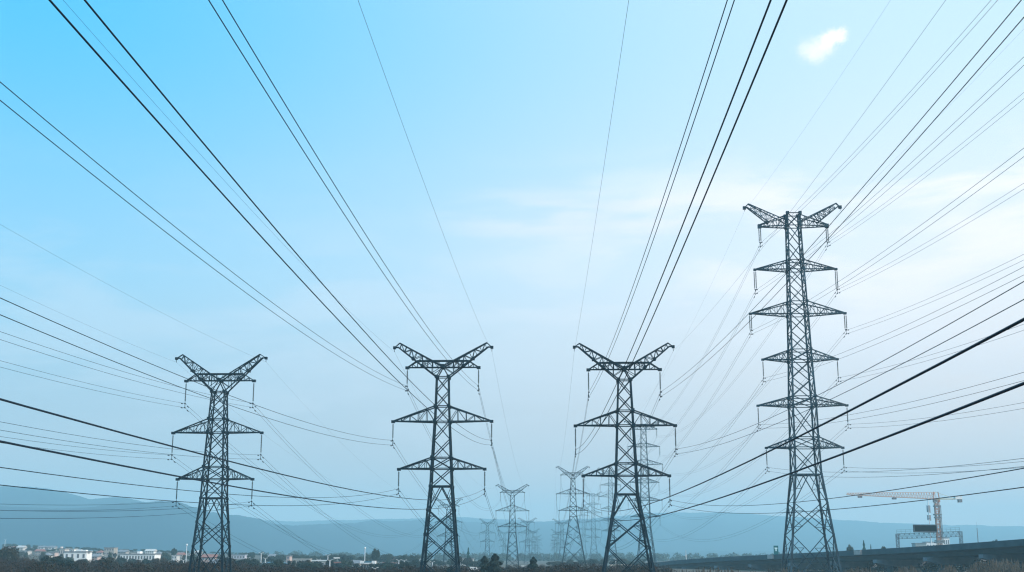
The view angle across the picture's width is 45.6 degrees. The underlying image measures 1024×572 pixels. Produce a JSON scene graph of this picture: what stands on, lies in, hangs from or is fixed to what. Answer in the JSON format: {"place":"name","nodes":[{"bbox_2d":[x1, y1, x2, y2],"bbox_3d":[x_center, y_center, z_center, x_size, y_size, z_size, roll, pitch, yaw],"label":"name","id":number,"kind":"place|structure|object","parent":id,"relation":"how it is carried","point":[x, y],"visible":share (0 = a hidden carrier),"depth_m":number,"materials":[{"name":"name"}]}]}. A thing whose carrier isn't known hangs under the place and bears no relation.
{"place":"outdoors","nodes":[
{"label":"outdoors","id":0,"kind":"place"},
{"bbox_2d":[0,486,829,558],"bbox_3d":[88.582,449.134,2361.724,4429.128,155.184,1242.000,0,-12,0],"label":"hills","id":1,"kind":"structure","parent":0,"point":[9,496],"depth_m":2396.80,"materials":[{"name":"blue"}]},
{"bbox_2d":[0,501,1002,555],"bbox_3d":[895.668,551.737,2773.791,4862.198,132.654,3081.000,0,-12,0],"label":"hills","id":2,"kind":"structure","parent":0,"point":[122,528],"depth_m":2203.56,"materials":[{"name":"blue"}]},
{"bbox_2d":[0,0,1023,525],"label":"sky","id":3,"kind":"structure","parent":0,"point":[504,107],"materials":[{"name":"blue"}]},
{"bbox_2d":[10,550,1020,571],"bbox_3d":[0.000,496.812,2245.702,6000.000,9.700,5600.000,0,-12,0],"label":"ground","id":4,"kind":"structure","parent":0,"point":[523,563],"depth_m":614.14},
{"bbox_2d":[0,546,19,565],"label":"broadleaf tree","id":5,"kind":"object","parent":4,"relation":"on","point":[7,551],"visible":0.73,"depth_m":321.70,"materials":[{"name":"green plant"}]},
{"bbox_2d":[22,561,54,571],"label":"broadleaf tree","id":6,"kind":"object","parent":4,"relation":"on","point":[41,563],"visible":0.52,"depth_m":203.72,"materials":[{"name":"green plant"}]},
{"bbox_2d":[39,555,62,563],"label":"broadleaf tree","id":7,"kind":"object","parent":4,"relation":"on","point":[54,559],"visible":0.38,"depth_m":262.69,"materials":[{"name":"green plant"}]},
{"bbox_2d":[58,547,69,557],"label":"house","id":8,"kind":"structure","parent":4,"relation":"on","point":[61,549],"depth_m":586.32,"materials":[{"name":"paint"}]},
{"bbox_2d":[54,559,79,571],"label":"broadleaf tree","id":9,"kind":"object","parent":4,"relation":"on","point":[61,562],"visible":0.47,"depth_m":232.67,"materials":[{"name":"green plant"}]},
{"bbox_2d":[63,550,92,560],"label":"apartment block","id":10,"kind":"structure","parent":4,"relation":"on","point":[82,554],"depth_m":458.99,"materials":[{"name":"white paint"}]},
{"bbox_2d":[92,554,102,560],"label":"house","id":11,"kind":"structure","parent":4,"relation":"on","point":[96,556],"depth_m":586.72,"materials":[{"name":"paint"}]},
{"bbox_2d":[96,557,116,571],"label":"broadleaf tree","id":12,"kind":"object","parent":4,"relation":"on","point":[108,559],"visible":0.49,"depth_m":290.89,"materials":[{"name":"green plant"}]},
{"bbox_2d":[103,547,118,558],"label":"apartment block","id":13,"kind":"structure","parent":4,"relation":"on","point":[107,550],"depth_m":625.49,"materials":[{"name":"beige paint"}]},
{"bbox_2d":[116,557,126,564],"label":"broadleaf tree","id":14,"kind":"object","parent":4,"relation":"on","point":[120,560],"visible":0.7,"depth_m":411.97,"materials":[{"name":"green plant"}]},
{"bbox_2d":[120,551,160,559],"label":"long building","id":15,"kind":"structure","parent":4,"relation":"on","point":[138,555],"depth_m":488.21,"materials":[{"name":"white paint"}]},
{"bbox_2d":[131,562,153,571],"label":"broadleaf tree","id":16,"kind":"object","parent":4,"relation":"on","point":[149,565],"visible":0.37,"depth_m":243.23,"materials":[{"name":"green plant"}]},
{"bbox_2d":[145,549,156,553],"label":"house","id":17,"kind":"structure","parent":4,"relation":"on","point":[150,551],"depth_m":743.21,"materials":[{"name":"white paint"}]},
{"bbox_2d":[201,554,217,563],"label":"house","id":18,"kind":"structure","parent":4,"relation":"on","point":[211,556],"depth_m":547.03,"materials":[{"name":"paint"}]},
{"bbox_2d":[171,354,267,571],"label":"transmission pylon","id":19,"kind":"object","parent":4,"relation":"on","point":[203,380],"visible":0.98,"depth_m":172.80,"materials":[{"name":"metal"}]},
{"bbox_2d":[0,436,169,459],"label":"conductor bundle","id":20,"kind":"object","parent":19,"relation":"attached to","point":[91,448],"visible":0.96,"depth_m":142.17,"materials":[{"name":"grey metal"}]},
{"bbox_2d":[1,361,183,407],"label":"conductor bundle","id":21,"kind":"object","parent":19,"relation":"attached to","point":[84,382],"visible":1,"depth_m":134.04,"materials":[{"name":"grey metal"}]},
{"bbox_2d":[12,502,173,510],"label":"conductor bundle","id":22,"kind":"object","parent":19,"relation":"attached to","point":[86,510],"visible":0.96,"depth_m":145.93,"materials":[{"name":"grey metal"}]},
{"bbox_2d":[0,501,250,518],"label":"conductor bundle","id":23,"kind":"object","parent":19,"relation":"attached to","point":[102,517],"visible":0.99,"depth_m":113.85,"materials":[{"name":"grey metal"}]},
{"bbox_2d":[0,331,250,407],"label":"conductor bundle","id":24,"kind":"object","parent":19,"relation":"attached to","point":[119,370],"visible":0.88,"depth_m":118.19,"materials":[{"name":"grey metal"}]},
{"bbox_2d":[1,422,258,459],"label":"conductor bundle","id":25,"kind":"object","parent":19,"relation":"attached to","point":[115,441],"visible":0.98,"depth_m":112.80,"materials":[{"name":"grey metal"}]},
{"bbox_2d":[173,457,430,560],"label":"conductor bundle","id":26,"kind":"object","parent":19,"relation":"attached to","point":[272,523],"visible":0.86,"depth_m":231.17,"materials":[{"name":"grey metal"}]},
{"bbox_2d":[187,406,432,537],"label":"conductor bundle","id":27,"kind":"object","parent":19,"relation":"attached to","point":[284,487],"visible":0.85,"depth_m":234.16,"materials":[{"name":"grey metal"}]},
{"bbox_2d":[254,406,440,537],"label":"conductor bundle","id":28,"kind":"object","parent":19,"relation":"hanging from","point":[326,480],"visible":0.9,"depth_m":222.05,"materials":[{"name":"grey metal"}]},
{"bbox_2d":[252,503,453,568],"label":"conductor bundle","id":29,"kind":"object","parent":19,"relation":"attached to","point":[299,537],"visible":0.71,"depth_m":199.84,"materials":[{"name":"grey metal"}]},
{"bbox_2d":[261,455,459,560],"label":"conductor bundle","id":30,"kind":"object","parent":19,"relation":"attached to","point":[321,510],"visible":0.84,"depth_m":215.10,"materials":[{"name":"grey metal"}]},
{"bbox_2d":[231,554,247,558],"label":"warehouse","id":31,"kind":"structure","parent":4,"relation":"on","point":[238,556],"depth_m":683.37,"materials":[{"name":"grey paint"}]},
{"bbox_2d":[236,558,254,567],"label":"broadleaf tree","id":32,"kind":"object","parent":4,"relation":"on","point":[247,560],"visible":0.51,"depth_m":319.86,"materials":[{"name":"green plant"}]},
{"bbox_2d":[274,559,283,566],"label":"broadleaf tree","id":33,"kind":"object","parent":4,"relation":"on","point":[278,562],"visible":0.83,"depth_m":327.72,"materials":[{"name":"green plant"}]},
{"bbox_2d":[296,562,308,568],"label":"broadleaf tree","id":34,"kind":"object","parent":4,"relation":"on","point":[300,565],"visible":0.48,"depth_m":321.02,"materials":[{"name":"green plant"}]},
{"bbox_2d":[306,562,319,571],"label":"broadleaf tree","id":35,"kind":"object","parent":4,"relation":"on","point":[311,564],"visible":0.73,"depth_m":313.51,"materials":[{"name":"green plant"}]},
{"bbox_2d":[0,556,675,571],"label":"scrub","id":36,"kind":"object","parent":4,"relation":"on","point":[184,567],"visible":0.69,"depth_m":226.16,"materials":[{"name":"green plant"}]},
{"bbox_2d":[341,560,353,568],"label":"broadleaf tree","id":37,"kind":"object","parent":4,"relation":"on","point":[349,563],"visible":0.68,"depth_m":365.96,"materials":[{"name":"green plant"}]},
{"bbox_2d":[360,561,375,568],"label":"gate house","id":38,"kind":"structure","parent":4,"relation":"on","point":[364,563],"depth_m":359.73,"materials":[{"name":"paint"}]},
{"bbox_2d":[371,549,379,564],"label":"broadleaf tree","id":39,"kind":"object","parent":4,"relation":"on","point":[375,555],"visible":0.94,"depth_m":487.44,"materials":[{"name":"green plant"}]},
{"bbox_2d":[398,561,411,569],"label":"broadleaf tree","id":40,"kind":"object","parent":4,"relation":"on","point":[403,564],"visible":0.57,"depth_m":320.94,"materials":[{"name":"green plant"}]},
{"bbox_2d":[399,555,410,561],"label":"broadleaf tree","id":41,"kind":"object","parent":4,"relation":"on","point":[406,558],"visible":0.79,"depth_m":525.90,"materials":[{"name":"green plant"}]},
{"bbox_2d":[391,342,492,571],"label":"transmission pylon","id":42,"kind":"object","parent":4,"relation":"on","point":[432,458],"visible":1,"depth_m":156.70,"materials":[{"name":"metal"}]},
{"bbox_2d":[0,298,391,445],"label":"conductor bundle","id":43,"kind":"object","parent":42,"relation":"attached to","point":[159,367],"visible":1,"depth_m":59.88,"materials":[{"name":"grey metal"}]},
{"bbox_2d":[0,467,397,505],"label":"conductor bundle","id":44,"kind":"object","parent":42,"relation":"attached to","point":[170,488],"visible":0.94,"depth_m":59.41,"materials":[{"name":"grey metal"}]},
{"bbox_2d":[0,82,406,391],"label":"conductor bundle","id":45,"kind":"object","parent":42,"relation":"attached to","point":[163,217],"visible":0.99,"depth_m":55.18,"materials":[{"name":"grey metal"}]},
{"bbox_2d":[63,0,384,343],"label":"earth wire","id":46,"kind":"object","parent":42,"relation":"attached to","point":[199,153],"visible":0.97,"depth_m":66.83,"materials":[{"name":"grey metal"}]},
{"bbox_2d":[0,398,484,509],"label":"conductor bundle","id":47,"kind":"object","parent":42,"relation":"attached to","point":[29,407],"visible":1,"depth_m":24.83,"materials":[{"name":"black metal"}]},
{"bbox_2d":[48,0,491,445],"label":"conductor bundle","id":48,"kind":"object","parent":42,"relation":"attached to","point":[107,65],"visible":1,"depth_m":25.07,"materials":[{"name":"black metal"}]},
{"bbox_2d":[208,0,477,390],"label":"conductor bundle","id":49,"kind":"object","parent":42,"relation":"attached to","point":[315,154],"visible":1,"depth_m":44.24,"materials":[{"name":"grey metal"}]},
{"bbox_2d":[358,1,491,350],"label":"earth wire","id":50,"kind":"object","parent":42,"relation":"attached to","point":[412,151],"visible":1,"depth_m":63.00,"materials":[{"name":"grey metal"}]},
{"bbox_2d":[435,498,462,565],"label":"transmission pylon","id":51,"kind":"object","parent":4,"relation":"on","point":[447,509],"visible":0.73,"depth_m":578.75,"materials":[{"name":"metal"}]},
{"bbox_2d":[462,557,472,567],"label":"broadleaf tree","id":52,"kind":"object","parent":4,"relation":"on","point":[466,562],"visible":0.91,"depth_m":501.95,"materials":[{"name":"green plant"}]},
{"bbox_2d":[477,556,489,571],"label":"conifer tree","id":53,"kind":"object","parent":4,"relation":"on","point":[483,565],"visible":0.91,"depth_m":209.23,"materials":[{"name":"green plant"}]},
{"bbox_2d":[480,518,495,557],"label":"transmission pylon","id":54,"kind":"object","parent":4,"relation":"on","point":[486,538],"visible":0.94,"depth_m":954.82,"materials":[{"name":"metal"}]},
{"bbox_2d":[484,553,502,571],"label":"conifer tree","id":55,"kind":"object","parent":4,"relation":"on","point":[494,563],"visible":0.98,"depth_m":204.17,"materials":[{"name":"green plant"}]},
{"bbox_2d":[495,484,528,567],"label":"transmission pylon","id":56,"kind":"object","parent":4,"relation":"on","point":[515,523],"visible":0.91,"depth_m":471.97,"materials":[{"name":"metal"}]},
{"bbox_2d":[234,550,796,561],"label":"woods","id":57,"kind":"object","parent":4,"relation":"on","point":[629,556],"visible":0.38,"depth_m":1086.20,"materials":[{"name":"green plant"}]},
{"bbox_2d":[518,518,536,561],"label":"transmission pylon","id":58,"kind":"object","parent":4,"relation":"on","point":[525,522],"visible":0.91,"depth_m":828.81,"materials":[{"name":"metal"}]},
{"bbox_2d":[527,556,538,571],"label":"conifer tree","id":59,"kind":"object","parent":4,"relation":"on","point":[533,562],"visible":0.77,"depth_m":218.91,"materials":[{"name":"green plant"}]},
{"bbox_2d":[552,519,571,561],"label":"transmission pylon","id":60,"kind":"object","parent":4,"relation":"on","point":[563,535],"visible":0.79,"depth_m":823.58,"materials":[{"name":"metal"}]},
{"bbox_2d":[556,466,589,563],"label":"transmission pylon","id":61,"kind":"object","parent":4,"relation":"on","point":[576,510],"visible":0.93,"depth_m":469.51,"materials":[{"name":"metal"}]},
{"bbox_2d":[576,506,588,554],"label":"tall pylon","id":62,"kind":"object","parent":4,"relation":"on","point":[583,528],"visible":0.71,"depth_m":1412.52,"materials":[{"name":"metal"}]},
{"bbox_2d":[584,493,601,560],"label":"tall pylon","id":63,"kind":"object","parent":4,"relation":"on","point":[593,505],"visible":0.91,"depth_m":1108.93,"materials":[{"name":"metal"}]},
{"bbox_2d":[597,468,622,563],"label":"tall pylon","id":64,"kind":"object","parent":4,"relation":"on","point":[608,473],"visible":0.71,"depth_m":805.19,"materials":[{"name":"metal"}]},
{"bbox_2d":[573,342,676,571],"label":"transmission pylon","id":65,"kind":"object","parent":4,"relation":"on","point":[616,475],"visible":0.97,"depth_m":155.13,"materials":[{"name":"metal"}]},
{"bbox_2d":[575,1,628,344],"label":"earth wire","id":66,"kind":"object","parent":65,"relation":"attached to","point":[607,143],"visible":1,"depth_m":68.81,"materials":[{"name":"grey metal"}]},
{"bbox_2d":[589,0,734,397],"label":"conductor bundle","id":67,"kind":"object","parent":65,"relation":"attached to","point":[677,155],"visible":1,"depth_m":47.38,"materials":[{"name":"black metal"}]},
{"bbox_2d":[575,0,787,454],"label":"conductor bundle","id":68,"kind":"object","parent":65,"relation":"attached to","point":[774,29],"visible":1,"depth_m":26.51,"materials":[{"name":"black metal"}]},
{"bbox_2d":[583,318,1023,520],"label":"conductor bundle","id":69,"kind":"object","parent":65,"relation":"attached to","point":[939,364],"visible":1,"depth_m":16.46,"materials":[{"name":"black metal"}]},
{"bbox_2d":[689,0,945,334],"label":"earth wire","id":70,"kind":"object","parent":65,"relation":"attached to","point":[838,147],"visible":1,"depth_m":66.26,"materials":[{"name":"grey metal"}]},
{"bbox_2d":[661,0,1023,396],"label":"conductor bundle","id":71,"kind":"object","parent":65,"relation":"attached to","point":[882,164],"visible":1,"depth_m":50.48,"materials":[{"name":"grey metal"}]},
{"bbox_2d":[671,468,1023,513],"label":"conductor bundle","id":72,"kind":"object","parent":65,"relation":"attached to","point":[877,492],"visible":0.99,"depth_m":54.41,"materials":[{"name":"grey metal"}]},
{"bbox_2d":[676,281,1023,454],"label":"conductor bundle","id":73,"kind":"object","parent":65,"relation":"attached to","point":[882,361],"visible":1,"depth_m":56.76,"materials":[{"name":"grey metal"}]},
{"bbox_2d":[624,420,662,563],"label":"tall pylon","id":74,"kind":"object","parent":4,"relation":"on","point":[649,497],"visible":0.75,"depth_m":524.98,"materials":[{"name":"metal"}]},
{"bbox_2d":[743,203,848,571],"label":"tall pylon","id":75,"kind":"object","parent":4,"relation":"on","point":[786,228],"visible":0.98,"depth_m":201.49,"materials":[{"name":"metal"}]},
{"bbox_2d":[630,292,754,455],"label":"conductor bundle","id":76,"kind":"object","parent":75,"relation":"hanging from","point":[721,357],"visible":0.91,"depth_m":239.69,"materials":[{"name":"grey metal"}]},
{"bbox_2d":[631,247,759,437],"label":"conductor bundle","id":77,"kind":"object","parent":75,"relation":"attached to","point":[711,341],"visible":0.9,"depth_m":269.09,"materials":[{"name":"grey metal"}]},
{"bbox_2d":[642,333,750,474],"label":"conductor bundle","id":78,"kind":"object","parent":75,"relation":"hanging from","point":[710,399],"visible":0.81,"depth_m":246.40,"materials":[{"name":"grey metal"}]},
{"bbox_2d":[640,379,762,496],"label":"conductor bundle","id":79,"kind":"object","parent":75,"relation":"hanging from","point":[716,442],"visible":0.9,"depth_m":251.96,"materials":[{"name":"grey metal"}]},
{"bbox_2d":[659,246,826,437],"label":"conductor bundle","id":80,"kind":"object","parent":75,"relation":"hanging from","point":[762,342],"visible":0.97,"depth_m":275.40,"materials":[{"name":"grey metal"}]},
{"bbox_2d":[663,292,836,455],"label":"conductor bundle","id":81,"kind":"object","parent":75,"relation":"hanging from","point":[771,376],"visible":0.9,"depth_m":271.80,"materials":[{"name":"grey metal"}]},
{"bbox_2d":[660,469,842,541],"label":"conductor bundle","id":82,"kind":"object","parent":75,"relation":"attached to","point":[760,522],"visible":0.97,"depth_m":279.83,"materials":[{"name":"grey metal"}]},
{"bbox_2d":[667,425,846,519],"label":"conductor bundle","id":83,"kind":"object","parent":75,"relation":"hanging from","point":[769,490],"visible":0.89,"depth_m":272.13,"materials":[{"name":"grey metal"}]},
{"bbox_2d":[674,333,844,473],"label":"conductor bundle","id":84,"kind":"object","parent":75,"relation":"hanging from","point":[780,408],"visible":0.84,"depth_m":274.95,"materials":[{"name":"grey metal"}]},
{"bbox_2d":[761,0,997,246],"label":"conductor bundle","id":85,"kind":"object","parent":75,"relation":"attached to","point":[892,111],"visible":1,"depth_m":124.69,"materials":[{"name":"grey metal"}]},
{"bbox_2d":[751,148,1023,334],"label":"conductor bundle","id":86,"kind":"object","parent":75,"relation":"attached to","point":[907,234],"visible":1,"depth_m":110.99,"materials":[{"name":"grey metal"}]},
{"bbox_2d":[757,57,1023,293],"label":"conductor bundle","id":87,"kind":"object","parent":75,"relation":"attached to","point":[909,164],"visible":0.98,"depth_m":115.42,"materials":[{"name":"grey metal"}]},
{"bbox_2d":[759,372,1023,428],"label":"conductor bundle","id":88,"kind":"object","parent":75,"relation":"attached to","point":[908,402],"visible":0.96,"depth_m":114.04,"materials":[{"name":"grey metal"}]},
{"bbox_2d":[764,267,1022,381],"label":"conductor bundle","id":89,"kind":"object","parent":75,"relation":"attached to","point":[909,323],"visible":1,"depth_m":116.79,"materials":[{"name":"grey metal"}]},
{"bbox_2d":[768,458,1023,476],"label":"conductor bundle","id":90,"kind":"object","parent":75,"relation":"attached to","point":[923,468],"visible":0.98,"depth_m":111.75,"materials":[{"name":"grey metal"}]},
{"bbox_2d":[829,93,1022,245],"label":"conductor bundle","id":91,"kind":"object","parent":75,"relation":"attached to","point":[935,164],"visible":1,"depth_m":145.69,"materials":[{"name":"grey metal"}]},
{"bbox_2d":[837,183,1023,292],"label":"conductor bundle","id":92,"kind":"object","parent":75,"relation":"attached to","point":[943,232],"visible":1,"depth_m":148.93,"materials":[{"name":"grey metal"}]},
{"bbox_2d":[839,324,1022,381],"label":"conductor bundle","id":93,"kind":"object","parent":75,"relation":"attached to","point":[931,354],"visible":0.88,"depth_m":151.93,"materials":[{"name":"grey metal"}]},
{"bbox_2d":[845,461,1023,472],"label":"conductor bundle","id":94,"kind":"object","parent":75,"relation":"attached to","point":[934,472],"visible":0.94,"depth_m":151.05,"materials":[{"name":"grey metal"}]},
{"bbox_2d":[847,254,1023,333],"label":"conductor bundle","id":95,"kind":"object","parent":75,"relation":"attached to","point":[935,295],"visible":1,"depth_m":154.49,"materials":[{"name":"grey metal"}]},
{"bbox_2d":[849,402,1023,428],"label":"conductor bundle","id":96,"kind":"object","parent":75,"relation":"attached to","point":[943,420],"visible":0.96,"depth_m":148.16,"materials":[{"name":"grey metal"}]},
{"bbox_2d":[607,539,1023,571],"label":"viaduct","id":97,"kind":"object","parent":4,"relation":"on","point":[968,554],"visible":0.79,"depth_m":331.00,"materials":[{"name":"concrete"}]},
{"bbox_2d":[895,525,962,547],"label":"sign gantry","id":98,"kind":"object","parent":97,"relation":"on","point":[928,529],"visible":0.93,"depth_m":321.02,"materials":[{"name":"metal"}]},
{"bbox_2d":[671,558,1023,571],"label":"trees","id":99,"kind":"object","parent":4,"relation":"on","point":[998,566],"visible":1,"depth_m":200.06,"materials":[{"name":"green plant"}]},
{"bbox_2d":[748,559,1023,571],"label":"undergrowth","id":100,"kind":"object","parent":4,"relation":"on","point":[930,567],"visible":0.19,"depth_m":335.53,"materials":[{"name":"green plant"}]},
{"bbox_2d":[846,492,961,544],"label":"tower crane","id":101,"kind":"object","parent":4,"relation":"on","point":[935,505],"visible":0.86,"depth_m":630.17,"materials":[{"name":"orange paint"}]},
{"bbox_2d":[926,496,931,545],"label":"phone mast","id":102,"kind":"object","parent":4,"relation":"on","point":[928,510],"visible":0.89,"depth_m":462.12,"materials":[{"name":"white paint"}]},
{"bbox_2d":[264,512,1023,540],"bbox_3d":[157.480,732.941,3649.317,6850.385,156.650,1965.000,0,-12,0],"label":"mountains","id":103,"kind":"structure","parent":0,"point":[888,530],"depth_m":3716.46,"materials":[{"name":"blue"}]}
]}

